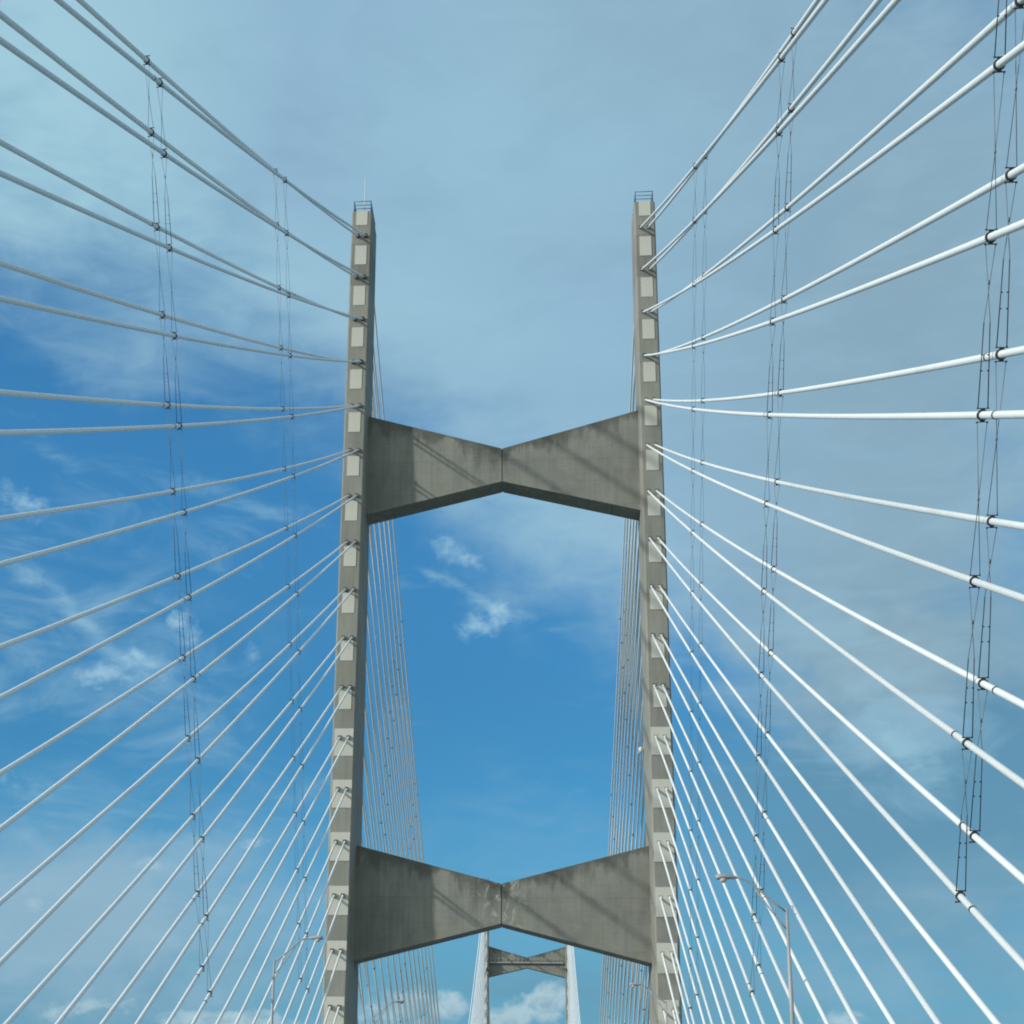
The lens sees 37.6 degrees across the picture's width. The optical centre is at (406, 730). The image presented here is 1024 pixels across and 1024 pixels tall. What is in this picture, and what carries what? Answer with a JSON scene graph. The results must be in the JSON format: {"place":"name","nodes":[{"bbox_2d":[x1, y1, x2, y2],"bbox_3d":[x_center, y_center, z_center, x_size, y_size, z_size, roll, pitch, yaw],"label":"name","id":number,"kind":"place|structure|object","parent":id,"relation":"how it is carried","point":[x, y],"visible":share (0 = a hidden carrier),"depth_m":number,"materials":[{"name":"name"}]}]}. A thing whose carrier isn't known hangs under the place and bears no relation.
{"place":"outdoors","nodes":[
{"label":"outdoors","id":0,"kind":"place"},
{"bbox_2d":[0,0,1023,1023],"label":"sky","id":1,"kind":"structure","parent":0,"point":[501,151],"materials":[{"name":"blue"}]},
{"label":"river","id":2,"kind":"structure","parent":0,"visible":0},
{"bbox_2d":[322,191,681,1023],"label":"bridge tower","id":3,"kind":"structure","parent":2,"relation":"on","point":[390,905],"depth_m":140.90,"materials":[{"name":"concrete"}]},
{"bbox_2d":[0,587,346,905],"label":"stay cable","id":4,"kind":"object","parent":3,"relation":"attached to","point":[36,871],"visible":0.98,"depth_m":68.02,"materials":[{"name":"white paint"}]},
{"bbox_2d":[3,635,344,1023],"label":"stay cable","id":5,"kind":"object","parent":3,"relation":"attached to","point":[41,985],"visible":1,"depth_m":68.87,"materials":[{"name":"white paint"}]},
{"bbox_2d":[0,540,348,775],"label":"stay cable","id":6,"kind":"object","parent":3,"relation":"attached to","point":[30,754],"visible":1,"depth_m":68.38,"materials":[{"name":"white paint"}]},
{"bbox_2d":[0,493,349,649],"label":"stay cable","id":7,"kind":"object","parent":3,"relation":"attached to","point":[64,621],"visible":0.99,"depth_m":67.93,"materials":[{"name":"white paint"}]},
{"bbox_2d":[0,448,351,520],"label":"stay cable","id":8,"kind":"object","parent":3,"relation":"attached to","point":[172,491],"visible":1,"depth_m":68.45,"materials":[{"name":"white paint"}]},
{"bbox_2d":[0,389,353,411],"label":"stay cable","id":9,"kind":"object","parent":3,"relation":"attached to","point":[167,405],"visible":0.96,"depth_m":68.64,"materials":[{"name":"white paint"}]},
{"bbox_2d":[0,587,354,966],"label":"stay cable","id":10,"kind":"object","parent":3,"relation":"attached to","point":[48,914],"visible":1,"depth_m":67.53,"materials":[{"name":"white paint"}]},
{"bbox_2d":[0,260,354,363],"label":"stay cable","id":11,"kind":"object","parent":3,"relation":"attached to","point":[25,271],"visible":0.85,"depth_m":67.53,"materials":[{"name":"white paint"}]},
{"bbox_2d":[0,540,356,831],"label":"stay cable","id":12,"kind":"object","parent":3,"relation":"attached to","point":[32,804],"visible":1,"depth_m":67.52,"materials":[{"name":"white paint"}]},
{"bbox_2d":[0,139,356,320],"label":"stay cable","id":13,"kind":"object","parent":3,"relation":"attached to","point":[40,164],"visible":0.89,"depth_m":66.99,"materials":[{"name":"white paint"}]},
{"bbox_2d":[0,11,357,278],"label":"stay cable","id":14,"kind":"object","parent":3,"relation":"attached to","point":[15,26],"visible":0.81,"depth_m":66.20,"materials":[{"name":"white paint"}]},
{"bbox_2d":[0,493,358,700],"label":"stay cable","id":15,"kind":"object","parent":3,"relation":"attached to","point":[25,684],"visible":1,"depth_m":67.63,"materials":[{"name":"white paint"}]},
{"bbox_2d":[0,448,359,566],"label":"stay cable","id":16,"kind":"object","parent":3,"relation":"attached to","point":[183,512],"visible":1,"depth_m":67.66,"materials":[{"name":"white paint"}]},
{"bbox_2d":[0,403,361,435],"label":"stay cable","id":17,"kind":"object","parent":3,"relation":"attached to","point":[179,425],"visible":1,"depth_m":67.42,"materials":[{"name":"white paint"}]},
{"bbox_2d":[0,295,362,363],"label":"stay cable","id":18,"kind":"object","parent":3,"relation":"attached to","point":[26,304],"visible":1,"depth_m":67.33,"materials":[{"name":"white paint"}]},
{"bbox_2d":[0,170,364,320],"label":"stay cable","id":19,"kind":"object","parent":3,"relation":"attached to","point":[47,194],"visible":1,"depth_m":67.23,"materials":[{"name":"white paint"}]},
{"bbox_2d":[0,36,365,278],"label":"stay cable","id":20,"kind":"object","parent":3,"relation":"attached to","point":[10,47],"visible":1,"depth_m":67.01,"materials":[{"name":"white paint"}]},
{"bbox_2d":[55,635,353,1023],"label":"stay cable","id":21,"kind":"object","parent":3,"relation":"attached to","point":[70,1007],"visible":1,"depth_m":74.61,"materials":[{"name":"white paint"}]},
{"bbox_2d":[54,0,366,237],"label":"stay cable","id":22,"kind":"object","parent":3,"relation":"attached to","point":[100,34],"visible":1,"depth_m":73.83,"materials":[{"name":"white paint"}]},
{"bbox_2d":[157,87,211,989],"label":"cable tie","id":23,"kind":"object","parent":22,"relation":"attached to","point":[185,538],"visible":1,"depth_m":76.19,"materials":[{"name":"metal"}]},
{"bbox_2d":[283,184,308,979],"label":"cable tie","id":24,"kind":"object","parent":22,"relation":"attached to","point":[295,555],"visible":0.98,"depth_m":109.78,"materials":[{"name":"metal"}]},
{"bbox_2d":[76,0,359,237],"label":"stay cable","id":25,"kind":"object","parent":3,"relation":"attached to","point":[115,32],"visible":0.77,"depth_m":74.83,"materials":[{"name":"white paint"}]},
{"bbox_2d":[144,65,203,964],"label":"cable tie","id":26,"kind":"object","parent":25,"relation":"attached to","point":[175,499],"visible":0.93,"depth_m":75.02,"materials":[{"name":"metal"}]},
{"bbox_2d":[274,180,301,975],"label":"cable tie","id":27,"kind":"object","parent":25,"relation":"attached to","point":[286,575],"visible":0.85,"depth_m":109.91,"materials":[{"name":"metal"}]},
{"bbox_2d":[100,685,343,1023],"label":"stay cable","id":28,"kind":"object","parent":3,"relation":"attached to","point":[144,966],"visible":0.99,"depth_m":80.91,"materials":[{"name":"white paint"}]},
{"bbox_2d":[135,685,351,1023],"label":"stay cable","id":29,"kind":"object","parent":3,"relation":"attached to","point":[166,978],"visible":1,"depth_m":86.10,"materials":[{"name":"white paint"}]},
{"bbox_2d":[166,735,341,1023],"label":"stay cable","id":30,"kind":"object","parent":3,"relation":"attached to","point":[189,988],"visible":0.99,"depth_m":92.32,"materials":[{"name":"white paint"}]},
{"bbox_2d":[191,735,349,1023],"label":"stay cable","id":31,"kind":"object","parent":3,"relation":"attached to","point":[208,996],"visible":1,"depth_m":96.74,"materials":[{"name":"white paint"}]},
{"bbox_2d":[215,787,339,1023],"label":"stay cable","id":32,"kind":"object","parent":3,"relation":"attached to","point":[261,939],"visible":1,"depth_m":102.25,"materials":[{"name":"white paint"}]},
{"bbox_2d":[235,787,348,1023],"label":"stay cable","id":33,"kind":"object","parent":3,"relation":"attached to","point":[280,931],"visible":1,"depth_m":106.19,"materials":[{"name":"white paint"}]},
{"bbox_2d":[252,840,337,1023],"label":"stay cable","id":34,"kind":"object","parent":3,"relation":"attached to","point":[289,944],"visible":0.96,"depth_m":112.95,"materials":[{"name":"white paint"}]},
{"bbox_2d":[267,840,346,1023],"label":"stay cable","id":35,"kind":"object","parent":3,"relation":"attached to","point":[305,936],"visible":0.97,"depth_m":114.78,"materials":[{"name":"white paint"}]},
{"bbox_2d":[281,893,335,1023],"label":"stay cable","id":36,"kind":"object","parent":3,"relation":"attached to","point":[305,966],"visible":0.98,"depth_m":118.16,"materials":[{"name":"white paint"}]},
{"bbox_2d":[294,893,344,1023],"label":"stay cable","id":37,"kind":"object","parent":3,"relation":"attached to","point":[316,966],"visible":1,"depth_m":120.51,"materials":[{"name":"white paint"}]},
{"bbox_2d":[365,703,400,1023],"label":"stay cable","id":38,"kind":"object","parent":3,"relation":"attached to","point":[379,836],"visible":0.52,"depth_m":163.80,"materials":[{"name":"white paint"}]},
{"bbox_2d":[366,654,406,1023],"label":"stay cable","id":39,"kind":"object","parent":3,"relation":"attached to","point":[382,805],"visible":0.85,"depth_m":167.36,"materials":[{"name":"white paint"}]},
{"bbox_2d":[367,607,411,1023],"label":"stay cable","id":40,"kind":"object","parent":3,"relation":"attached to","point":[385,779],"visible":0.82,"depth_m":171.12,"materials":[{"name":"white paint"}]},
{"bbox_2d":[368,560,416,1023],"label":"stay cable","id":41,"kind":"object","parent":3,"relation":"attached to","point":[387,751],"visible":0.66,"depth_m":174.35,"materials":[{"name":"white paint"}]},
{"bbox_2d":[369,525,420,1023],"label":"stay cable","id":42,"kind":"object","parent":3,"relation":"attached to","point":[390,731],"visible":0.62,"depth_m":178.22,"materials":[{"name":"white paint"}]},
{"bbox_2d":[368,575,422,1023],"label":"stay cable","id":43,"kind":"object","parent":3,"relation":"attached to","point":[394,794],"visible":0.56,"depth_m":189.57,"materials":[{"name":"white paint"}]},
{"bbox_2d":[369,530,426,1023],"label":"stay cable","id":44,"kind":"object","parent":3,"relation":"attached to","point":[396,771],"visible":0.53,"depth_m":194.23,"materials":[{"name":"white paint"}]},
{"bbox_2d":[374,524,424,1023],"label":"stay cable","id":45,"kind":"object","parent":3,"relation":"attached to","point":[395,730],"visible":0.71,"depth_m":184.47,"materials":[{"name":"white paint"}]},
{"bbox_2d":[373,524,429,1023],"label":"stay cable","id":46,"kind":"object","parent":3,"relation":"attached to","point":[401,773],"visible":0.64,"depth_m":200.78,"materials":[{"name":"white paint"}]},
{"bbox_2d":[372,394,432,1023],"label":"stay cable","id":47,"kind":"object","parent":3,"relation":"attached to","point":[401,709],"visible":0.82,"depth_m":195.28,"materials":[{"name":"white paint"}]},
{"bbox_2d":[379,523,428,1023],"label":"stay cable","id":48,"kind":"object","parent":3,"relation":"attached to","point":[399,728],"visible":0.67,"depth_m":190.69,"materials":[{"name":"white paint"}]},
{"bbox_2d":[373,353,435,1023],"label":"stay cable","id":49,"kind":"object","parent":3,"relation":"attached to","point":[402,673],"visible":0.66,"depth_m":197.89,"materials":[{"name":"white paint"}]},
{"bbox_2d":[372,402,436,1023],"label":"stay cable","id":50,"kind":"object","parent":3,"relation":"attached to","point":[407,751],"visible":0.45,"depth_m":213.00,"materials":[{"name":"white paint"}]},
{"bbox_2d":[374,312,438,1023],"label":"stay cable","id":51,"kind":"object","parent":3,"relation":"attached to","point":[403,639],"visible":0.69,"depth_m":200.34,"materials":[{"name":"white paint"}]},
{"bbox_2d":[373,363,439,1023],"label":"stay cable","id":52,"kind":"object","parent":3,"relation":"attached to","point":[405,694],"visible":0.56,"depth_m":215.52,"materials":[{"name":"white paint"}]},
{"bbox_2d":[379,527,433,1023],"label":"stay cable","id":53,"kind":"object","parent":3,"relation":"attached to","point":[405,773],"visible":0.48,"depth_m":207.54,"materials":[{"name":"white paint"}]},
{"bbox_2d":[599,325,633,1023],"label":"stay cable","id":54,"kind":"object","parent":3,"relation":"attached to","point":[618,650],"visible":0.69,"depth_m":199.27,"materials":[{"name":"white paint"}]},
{"bbox_2d":[601,365,634,1023],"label":"stay cable","id":55,"kind":"object","parent":3,"relation":"attached to","point":[619,685],"visible":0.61,"depth_m":196.81,"materials":[{"name":"white paint"}]},
{"bbox_2d":[606,520,633,1023],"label":"stay cable","id":56,"kind":"object","parent":3,"relation":"attached to","point":[622,724],"visible":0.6,"depth_m":187.69,"materials":[{"name":"white paint"}]},
{"bbox_2d":[604,407,635,1023],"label":"stay cable","id":57,"kind":"object","parent":3,"relation":"attached to","point":[620,721],"visible":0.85,"depth_m":194.12,"materials":[{"name":"white paint"}]},
{"bbox_2d":[609,520,637,1023],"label":"stay cable","id":58,"kind":"object","parent":3,"relation":"attached to","point":[625,724],"visible":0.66,"depth_m":181.42,"materials":[{"name":"white paint"}]},
{"bbox_2d":[611,538,638,1023],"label":"stay cable","id":59,"kind":"object","parent":3,"relation":"attached to","point":[628,735],"visible":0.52,"depth_m":176.59,"materials":[{"name":"white paint"}]},
{"bbox_2d":[614,584,639,1023],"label":"stay cable","id":60,"kind":"object","parent":3,"relation":"attached to","point":[630,762],"visible":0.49,"depth_m":173.50,"materials":[{"name":"white paint"}]},
{"bbox_2d":[617,631,640,1023],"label":"stay cable","id":61,"kind":"object","parent":3,"relation":"attached to","point":[631,789],"visible":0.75,"depth_m":169.77,"materials":[{"name":"white paint"}]},
{"bbox_2d":[621,679,641,1023],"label":"stay cable","id":62,"kind":"object","parent":3,"relation":"attached to","point":[633,821],"visible":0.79,"depth_m":166.46,"materials":[{"name":"white paint"}]},
{"bbox_2d":[659,895,695,1023],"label":"stay cable","id":63,"kind":"object","parent":3,"relation":"attached to","point":[680,971],"visible":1,"depth_m":118.64,"materials":[{"name":"white paint"}]},
{"bbox_2d":[657,840,713,1023],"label":"stay cable","id":64,"kind":"object","parent":3,"relation":"attached to","point":[690,951],"visible":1,"depth_m":112.17,"materials":[{"name":"white paint"}]},
{"bbox_2d":[668,895,705,1023],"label":"stay cable","id":65,"kind":"object","parent":3,"relation":"attached to","point":[690,972],"visible":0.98,"depth_m":117.15,"materials":[{"name":"white paint"}]},
{"bbox_2d":[656,788,735,1023],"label":"stay cable","id":66,"kind":"object","parent":3,"relation":"attached to","point":[704,934],"visible":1,"depth_m":104.18,"materials":[{"name":"white paint"}]},
{"bbox_2d":[666,840,725,1023],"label":"stay cable","id":67,"kind":"object","parent":3,"relation":"attached to","point":[701,952],"visible":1,"depth_m":109.48,"materials":[{"name":"white paint"}]},
{"bbox_2d":[664,787,750,1023],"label":"stay cable","id":68,"kind":"object","parent":3,"relation":"attached to","point":[717,934],"visible":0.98,"depth_m":100.79,"materials":[{"name":"white paint"}]},
{"bbox_2d":[655,735,765,1023],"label":"stay cable","id":69,"kind":"object","parent":3,"relation":"attached to","point":[752,993],"visible":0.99,"depth_m":94.83,"materials":[{"name":"white paint"}]},
{"bbox_2d":[663,734,783,1023],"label":"stay cable","id":70,"kind":"object","parent":3,"relation":"attached to","point":[770,995],"visible":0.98,"depth_m":89.90,"materials":[{"name":"white paint"}]},
{"bbox_2d":[652,683,803,1023],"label":"stay cable","id":71,"kind":"object","parent":3,"relation":"attached to","point":[778,971],"visible":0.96,"depth_m":85.74,"materials":[{"name":"white paint"}]},
{"bbox_2d":[647,0,819,228],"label":"stay cable","id":72,"kind":"object","parent":3,"relation":"attached to","point":[804,18],"visible":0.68,"depth_m":73.74,"materials":[{"name":"white paint"}]},
{"bbox_2d":[695,167,706,990],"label":"cable tie","id":73,"kind":"object","parent":72,"relation":"attached to","point":[702,559],"visible":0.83,"depth_m":106.00,"materials":[{"name":"metal"}]},
{"bbox_2d":[756,38,796,963],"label":"cable tie","id":74,"kind":"object","parent":72,"relation":"attached to","point":[775,498],"visible":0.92,"depth_m":73.45,"materials":[{"name":"metal"}]},
{"bbox_2d":[639,0,828,228],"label":"stay cable","id":75,"kind":"object","parent":3,"relation":"attached to","point":[802,30],"visible":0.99,"depth_m":75.73,"materials":[{"name":"white paint"}]},
{"bbox_2d":[689,169,696,983],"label":"cable tie","id":76,"kind":"object","parent":75,"relation":"attached to","point":[693,572],"visible":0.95,"depth_m":106.83,"materials":[{"name":"metal"}]},
{"bbox_2d":[750,62,784,989],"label":"cable tie","id":77,"kind":"object","parent":75,"relation":"attached to","point":[765,527],"visible":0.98,"depth_m":74.01,"materials":[{"name":"metal"}]},
{"bbox_2d":[661,683,829,1023],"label":"stay cable","id":78,"kind":"object","parent":3,"relation":"attached to","point":[808,986],"visible":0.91,"depth_m":81.78,"materials":[{"name":"white paint"}]},
{"bbox_2d":[651,633,858,1023],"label":"stay cable","id":79,"kind":"object","parent":3,"relation":"attached to","point":[818,953],"visible":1,"depth_m":72.81,"materials":[{"name":"white paint"}]},
{"bbox_2d":[648,0,882,269],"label":"stay cable","id":80,"kind":"object","parent":3,"relation":"attached to","point":[873,6],"visible":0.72,"depth_m":63.95,"materials":[{"name":"white paint"}]},
{"bbox_2d":[640,0,900,270],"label":"stay cable","id":81,"kind":"object","parent":3,"relation":"attached to","point":[875,24],"visible":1,"depth_m":63.20,"materials":[{"name":"white paint"}]},
{"bbox_2d":[660,634,895,1023],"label":"stay cable","id":82,"kind":"object","parent":3,"relation":"attached to","point":[879,1001],"visible":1,"depth_m":66.83,"materials":[{"name":"white paint"}]},
{"bbox_2d":[649,584,941,1023],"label":"stay cable","id":83,"kind":"object","parent":3,"relation":"attached to","point":[903,972],"visible":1,"depth_m":59.59,"materials":[{"name":"white paint"}]},
{"bbox_2d":[659,584,1001,1023],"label":"stay cable","id":84,"kind":"object","parent":3,"relation":"attached to","point":[970,991],"visible":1,"depth_m":53.12,"materials":[{"name":"white paint"}]},
{"bbox_2d":[641,41,1023,312],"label":"stay cable","id":85,"kind":"object","parent":3,"relation":"attached to","point":[999,64],"visible":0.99,"depth_m":47.62,"materials":[{"name":"white paint"}]},
{"bbox_2d":[643,219,1023,356],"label":"stay cable","id":86,"kind":"object","parent":3,"relation":"attached to","point":[991,236],"visible":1,"depth_m":47.81,"materials":[{"name":"white paint"}]},
{"bbox_2d":[644,397,1023,422],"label":"stay cable","id":87,"kind":"object","parent":3,"relation":"attached to","point":[982,415],"visible":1,"depth_m":48.12,"materials":[{"name":"white paint"}]},
{"bbox_2d":[645,443,1023,602],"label":"stay cable","id":88,"kind":"object","parent":3,"relation":"attached to","point":[974,581],"visible":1,"depth_m":48.78,"materials":[{"name":"white paint"}]},
{"bbox_2d":[647,490,1023,788],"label":"stay cable","id":89,"kind":"object","parent":3,"relation":"attached to","point":[967,743],"visible":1,"depth_m":49.14,"materials":[{"name":"white paint"}]},
{"bbox_2d":[649,536,1023,970],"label":"stay cable","id":90,"kind":"object","parent":3,"relation":"attached to","point":[997,936],"visible":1,"depth_m":49.53,"materials":[{"name":"white paint"}]},
{"bbox_2d":[649,0,1023,312],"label":"stay cable","id":91,"kind":"object","parent":3,"relation":"attached to","point":[983,34],"visible":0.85,"depth_m":49.04,"materials":[{"name":"white paint"}]},
{"bbox_2d":[956,0,1006,889],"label":"cable tie","id":92,"kind":"object","parent":91,"relation":"attached to","point":[978,500],"visible":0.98,"depth_m":38.91,"materials":[{"name":"metal"}]},
{"bbox_2d":[970,9,1023,829],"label":"cable tie","id":93,"kind":"object","parent":91,"relation":"attached to","point":[996,439],"visible":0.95,"depth_m":38.44,"materials":[{"name":"metal"}]},
{"bbox_2d":[652,346,1023,402],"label":"stay cable","id":94,"kind":"object","parent":3,"relation":"attached to","point":[1000,354],"visible":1,"depth_m":49.14,"materials":[{"name":"white paint"}]},
{"bbox_2d":[654,163,1023,355],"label":"stay cable","id":95,"kind":"object","parent":3,"relation":"attached to","point":[1011,174],"visible":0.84,"depth_m":48.54,"materials":[{"name":"white paint"}]},
{"bbox_2d":[654,442,1023,529],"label":"stay cable","id":96,"kind":"object","parent":3,"relation":"attached to","point":[991,521],"visible":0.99,"depth_m":49.51,"materials":[{"name":"white paint"}]},
{"bbox_2d":[656,536,1023,883],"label":"stay cable","id":97,"kind":"object","parent":3,"relation":"attached to","point":[975,837],"visible":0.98,"depth_m":50.02,"materials":[{"name":"white paint"}]},
{"bbox_2d":[656,489,1023,708],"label":"stay cable","id":98,"kind":"object","parent":3,"relation":"attached to","point":[982,683],"visible":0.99,"depth_m":49.93,"materials":[{"name":"white paint"}]},
{"bbox_2d":[482,878,569,1023],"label":"bridge tower","id":99,"kind":"structure","parent":2,"relation":"on","point":[501,962],"depth_m":528.44,"materials":[{"name":"concrete"}]},
{"bbox_3d":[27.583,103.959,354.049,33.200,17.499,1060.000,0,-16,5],"label":"road","id":100,"kind":"structure","parent":0,"visible":0},
{"bbox_2d":[270,936,322,1023],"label":"street lamp","id":101,"kind":"object","parent":100,"relation":"on","point":[317,938],"visible":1,"depth_m":94.82,"materials":[{"name":"grey paint"}]},
{"bbox_2d":[715,874,794,1023],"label":"street lamp","id":102,"kind":"object","parent":100,"relation":"on","point":[722,878],"visible":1,"depth_m":66.23,"materials":[{"name":"grey paint"}]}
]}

